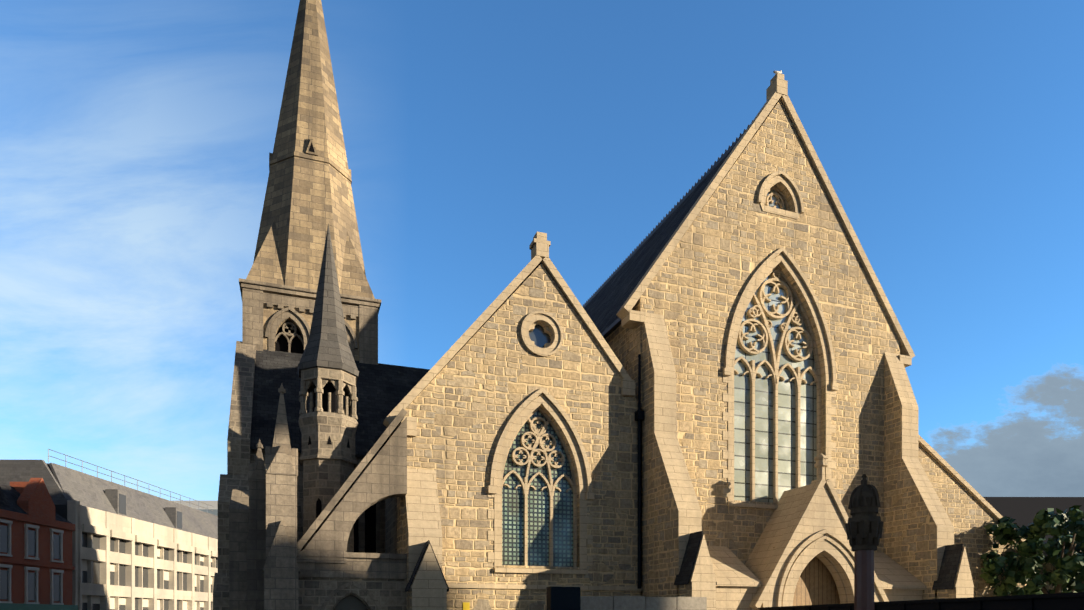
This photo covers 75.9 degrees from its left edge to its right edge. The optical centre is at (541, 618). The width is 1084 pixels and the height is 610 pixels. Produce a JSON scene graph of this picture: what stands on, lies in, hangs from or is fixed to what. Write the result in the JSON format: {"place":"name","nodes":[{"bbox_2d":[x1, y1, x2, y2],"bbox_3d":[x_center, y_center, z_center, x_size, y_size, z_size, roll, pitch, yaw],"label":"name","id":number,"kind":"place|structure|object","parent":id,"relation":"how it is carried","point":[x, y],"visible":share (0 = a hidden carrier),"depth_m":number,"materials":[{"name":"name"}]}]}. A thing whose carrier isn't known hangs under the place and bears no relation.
{"place":"outdoors","nodes":[
{"label":"outdoors","id":0,"kind":"place"},
{"bbox_2d":[173,501,217,508],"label":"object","id":1,"kind":"object","parent":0,"point":[214,504],"depth_m":149.10,"materials":[{"name":"grey"}]},
{"bbox_2d":[197,509,217,515],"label":"roof","id":2,"kind":"structure","parent":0,"point":[214,511],"depth_m":148.93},
{"bbox_2d":[213,341,384,609],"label":"church wall","id":3,"kind":"structure","parent":0,"point":[241,455],"depth_m":26.81,"materials":[{"name":"beige stone"}]},
{"bbox_2d":[354,503,375,552],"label":"nave lancets","id":4,"kind":"object","parent":3,"relation":"in","point":[370,529],"visible":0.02,"depth_m":28.49,"materials":[{"name":"black glass"}]},
{"bbox_2d":[354,458,379,552],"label":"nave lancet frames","id":5,"kind":"structure","parent":3,"relation":"attached to","point":[361,532],"depth_m":28.36,"materials":[{"name":"beige stone"}]},
{"bbox_2d":[263,291,358,360],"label":"trim","id":6,"kind":"structure","parent":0,"point":[269,313],"depth_m":31.56,"materials":[{"name":"stone"}]},
{"bbox_2d":[385,438,396,553],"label":"wall","id":7,"kind":"structure","parent":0,"point":[390,525],"depth_m":26.89,"materials":[{"name":"beige stone"}]},
{"bbox_2d":[0,0,1083,500],"label":"sky","id":8,"kind":"structure","parent":0,"point":[137,137],"materials":[{"name":"blue"}]},
{"bbox_2d":[583,104,775,338],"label":"roof","id":9,"kind":"structure","parent":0,"point":[603,306],"depth_m":35.36,"materials":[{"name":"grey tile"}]},
{"bbox_2d":[918,443,1053,596],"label":"aisle wall","id":10,"kind":"structure","parent":0,"point":[970,516],"depth_m":33.99,"materials":[{"name":"beige stone"}]},
{"bbox_2d":[918,434,1055,571],"bbox_3d":[23.409,-4.496,35.140,14.820,9.798,0.800,0,0,-20],"label":"wall coping","id":11,"kind":"object","parent":10,"relation":"on","point":[953,472],"depth_m":33.68,"materials":[{"name":"beige stone"}]},
{"bbox_2d":[983,497,1083,555],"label":"roof","id":12,"kind":"structure","parent":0,"point":[1022,510],"depth_m":69.48,"materials":[{"name":"grey"}]},
{"bbox_3d":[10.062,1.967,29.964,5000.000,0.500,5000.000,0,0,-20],"label":"ground","id":13,"kind":"structure","parent":0,"visible":0},
{"bbox_2d":[0,478,74,604],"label":"red brick building","id":14,"kind":"structure","parent":13,"relation":"on","point":[35,500],"depth_m":58.46,"materials":[{"name":"red brick"}]},
{"bbox_2d":[0,525,59,600],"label":"window panes","id":15,"kind":"structure","parent":14,"relation":"in","point":[31,576],"depth_m":57.44,"materials":[{"name":"grey glass"}]},
{"bbox_2d":[0,519,63,604],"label":"window frames","id":16,"kind":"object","parent":14,"relation":"attached to","point":[36,528],"depth_m":57.83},
{"bbox_2d":[0,483,71,523],"bbox_3d":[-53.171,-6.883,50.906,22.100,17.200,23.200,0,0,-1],"label":"red roof","id":17,"kind":"structure","parent":14,"relation":"on","point":[9,496],"depth_m":57.05,"materials":[{"name":"tile"}]},
{"bbox_2d":[0,603,77,609],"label":"wall","id":18,"kind":"structure","parent":14,"relation":"attached to","point":[10,606],"depth_m":57.29,"materials":[{"name":"green"}]},
{"bbox_2d":[55,500,217,609],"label":"office building","id":19,"kind":"structure","parent":13,"relation":"on","point":[120,562],"depth_m":72.42,"materials":[{"name":"beige concrete"}]},
{"bbox_2d":[0,460,217,538],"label":"mansard","id":20,"kind":"object","parent":19,"relation":"on","point":[63,484],"visible":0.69,"depth_m":70.90,"materials":[{"name":"stone"}]},
{"bbox_2d":[48,449,212,510],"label":"railing","id":21,"kind":"object","parent":20,"relation":"on","point":[119,479],"visible":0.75,"depth_m":74.31,"materials":[{"name":"silver metal"}]},
{"bbox_2d":[239,278,380,364],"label":"bell tower","id":22,"kind":"structure","parent":13,"relation":"on","point":[254,297],"depth_m":31.37,"materials":[{"name":"beige stone"}]},
{"bbox_2d":[275,321,303,353],"bbox_3d":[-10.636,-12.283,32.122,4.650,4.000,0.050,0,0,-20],"label":"belfry window","id":23,"kind":"structure","parent":22,"relation":"attached to","point":[281,343],"depth_m":31.77,"materials":[{"name":"black"}]},
{"bbox_2d":[246,0,374,298],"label":"spire","id":24,"kind":"structure","parent":22,"relation":"on","point":[308,199],"depth_m":32.70,"materials":[{"name":"stone"}]},
{"bbox_2d":[309,143,314,151],"bbox_3d":[-10.781,-22.076,32.529,0.260,0.450,0.035,0,0,-20],"label":"spire opening","id":25,"kind":"object","parent":24,"relation":"attached to","point":[311,149],"visible":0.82,"depth_m":32.51,"materials":[{"name":"black"}]},
{"bbox_2d":[229,384,406,609],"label":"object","id":26,"kind":"object","parent":13,"relation":"on","point":[266,569],"visible":1,"depth_m":22.65,"materials":[{"name":"stone"}]},
{"bbox_2d":[297,408,406,563],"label":"flying buttress","id":27,"kind":"structure","parent":26,"relation":"attached to","point":[383,476],"depth_m":23.33,"materials":[{"name":"stone"}]},
{"bbox_2d":[299,367,357,551],"bbox_3d":[-7.608,-3.442,24.735,2.000,10.320,2.000,0,0,-20],"label":"turret","id":28,"kind":"object","parent":13,"relation":"on","point":[328,469],"depth_m":23.98,"materials":[{"name":"beige stone"}]},
{"bbox_2d":[298,224,358,382],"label":"turret spire","id":29,"kind":"structure","parent":28,"relation":"on","point":[327,345],"depth_m":24.25,"materials":[{"name":"grey stone"}]},
{"bbox_2d":[250,349,429,457],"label":"roof","id":30,"kind":"structure","parent":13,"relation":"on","point":[383,391],"depth_m":30.00,"materials":[{"name":"grey tile"}]},
{"bbox_2d":[320,581,381,609],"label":"arch molding","id":31,"kind":"structure","parent":13,"relation":"on","point":[359,586],"depth_m":23.36,"materials":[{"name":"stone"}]},
{"bbox_2d":[298,577,406,609],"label":"porch wall","id":32,"kind":"structure","parent":13,"relation":"on","point":[314,593],"depth_m":23.31,"materials":[{"name":"stone"}]},
{"bbox_2d":[334,594,367,609],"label":"dark door","id":33,"kind":"structure","parent":32,"relation":"attached to","point":[350,602],"depth_m":23.71,"materials":[{"name":"brown wood"}]},
{"bbox_2d":[403,468,448,609],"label":"buttress","id":34,"kind":"object","parent":13,"relation":"on","point":[427,588],"visible":0.94,"depth_m":23.69,"materials":[{"name":"stone"}]},
{"bbox_2d":[382,266,538,446],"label":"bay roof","id":35,"kind":"structure","parent":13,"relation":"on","point":[503,303],"depth_m":26.49,"materials":[{"name":"beige stone"}]},
{"bbox_2d":[397,263,641,609],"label":"gable wall","id":36,"kind":"structure","parent":13,"relation":"on","point":[489,379],"depth_m":26.04,"materials":[{"name":"beige stone"}]},
{"bbox_2d":[463,602,469,609],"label":"yellow sign","id":37,"kind":"object","parent":36,"relation":"attached to","point":[466,605],"visible":0.89,"depth_m":25.37,"materials":[{"name":"yellow"}]},
{"bbox_2d":[383,232,642,590],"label":"dressings","id":38,"kind":"structure","parent":36,"relation":"attached to","point":[539,245],"depth_m":26.46,"materials":[{"name":"beige stone"}]},
{"bbox_2d":[502,410,572,566],"bbox_3d":[-0.161,-5.082,26.775,3.220,6.200,0.030,0,0,-20],"label":"arched window","id":39,"kind":"structure","parent":36,"relation":"attached to","point":[513,526],"depth_m":26.75,"materials":[{"name":"grey glass"}]},
{"bbox_2d":[529,325,550,347],"bbox_3d":[-0.144,-10.783,26.728,1.200,1.200,0.030,0,0,-20],"label":"round window glass","id":40,"kind":"object","parent":36,"relation":"attached to","point":[539,337],"visible":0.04,"depth_m":26.73,"materials":[{"name":"blue glass"}]},
{"bbox_2d":[529,322,552,347],"bbox_3d":[-0.102,-10.783,26.611,1.200,1.200,0.180,0,0,-20],"label":"roundel plate","id":41,"kind":"object","parent":36,"relation":"attached to","point":[547,329],"visible":0.38,"depth_m":26.63,"materials":[{"name":"beige stone"}]},
{"bbox_2d":[635,354,643,588],"bbox_3d":[3.872,-5.832,27.612,0.280,9.300,0.280,0,0,-20],"label":"downpipe","id":42,"kind":"object","parent":36,"relation":"attached to","point":[639,415],"visible":0.94,"depth_m":27.55,"materials":[{"name":"black metal"}]},
{"bbox_2d":[605,325,629,375],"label":"transept sides","id":43,"kind":"object","parent":13,"relation":"on","point":[617,339],"depth_m":29.39,"materials":[{"name":"beige stone"}]},
{"bbox_2d":[580,596,706,609],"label":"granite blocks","id":44,"kind":"structure","parent":13,"relation":"on","point":[634,603],"depth_m":22.99,"materials":[{"name":"grey stone"}]},
{"bbox_2d":[642,312,716,609],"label":"buttress","id":45,"kind":"object","parent":13,"relation":"on","point":[676,561],"visible":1,"depth_m":26.64,"materials":[{"name":"stone"}]},
{"bbox_2d":[630,100,899,595],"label":"gable wall","id":46,"kind":"structure","parent":13,"relation":"on","point":[733,238],"depth_m":29.59,"materials":[{"name":"beige stone"}]},
{"bbox_2d":[616,72,914,508],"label":"dressings","id":47,"kind":"structure","parent":46,"relation":"attached to","point":[776,92],"depth_m":30.24,"materials":[{"name":"beige stone"}]},
{"bbox_2d":[734,270,816,502],"bbox_3d":[10.192,-10.232,30.493,4.900,10.500,0.030,0,0,-20],"label":"glass","id":48,"kind":"object","parent":46,"relation":"attached to","point":[786,436],"visible":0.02,"depth_m":30.43,"materials":[{"name":"grey glass"}]},
{"bbox_2d":[766,190,785,209],"bbox_3d":[10.158,-18.242,30.439,1.600,1.320,0.030,0,0,-20],"label":"glass","id":49,"kind":"object","parent":46,"relation":"attached to","point":[774,198],"depth_m":30.43,"materials":[{"name":"grey glass"}]},
{"bbox_2d":[547,586,1083,609],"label":"boundary wall","id":50,"kind":"structure","parent":13,"relation":"on","point":[563,598],"depth_m":12.65,"materials":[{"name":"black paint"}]},
{"bbox_2d":[707,453,926,609],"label":"entrance porch","id":51,"kind":"object","parent":13,"relation":"on","point":[740,585],"visible":0.44,"depth_m":27.98,"materials":[{"name":"beige stone"}]},
{"bbox_2d":[758,485,881,609],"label":"entrance portal","id":52,"kind":"object","parent":51,"relation":"attached to","point":[823,514],"visible":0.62,"depth_m":27.82,"materials":[{"name":"beige stone"}]},
{"bbox_2d":[773,547,839,605],"bbox_3d":[11.019,-0.583,28.765,3.400,4.600,0.100,0,0,-20],"label":"door","id":53,"kind":"structure","parent":52,"relation":"in","point":[816,585],"depth_m":28.83,"materials":[{"name":"brown wood"}]},
{"bbox_2d":[845,474,883,609],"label":"stone pillar","id":54,"kind":"structure","parent":13,"relation":"on","point":[864,526],"depth_m":7.10,"materials":[{"name":"grey stone"}]},
{"bbox_2d":[884,352,973,599],"bbox_3d":[16.771,-5.282,30.601,1.170,14.000,4.100,0,0,-20],"label":"buttress","id":55,"kind":"object","parent":13,"relation":"on","point":[920,545],"visible":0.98,"depth_m":30.82,"materials":[{"name":"stone"}]},
{"bbox_2d":[979,505,1083,595],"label":"tree","id":56,"kind":"object","parent":13,"relation":"on","point":[1067,573],"depth_m":32.35,"materials":[{"name":"green plant"}]},
{"bbox_2d":[1047,531,1083,591],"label":"tree","id":57,"kind":"object","parent":13,"relation":"on","point":[1055,538],"depth_m":36.56,"materials":[{"name":"green plant"}]}
]}

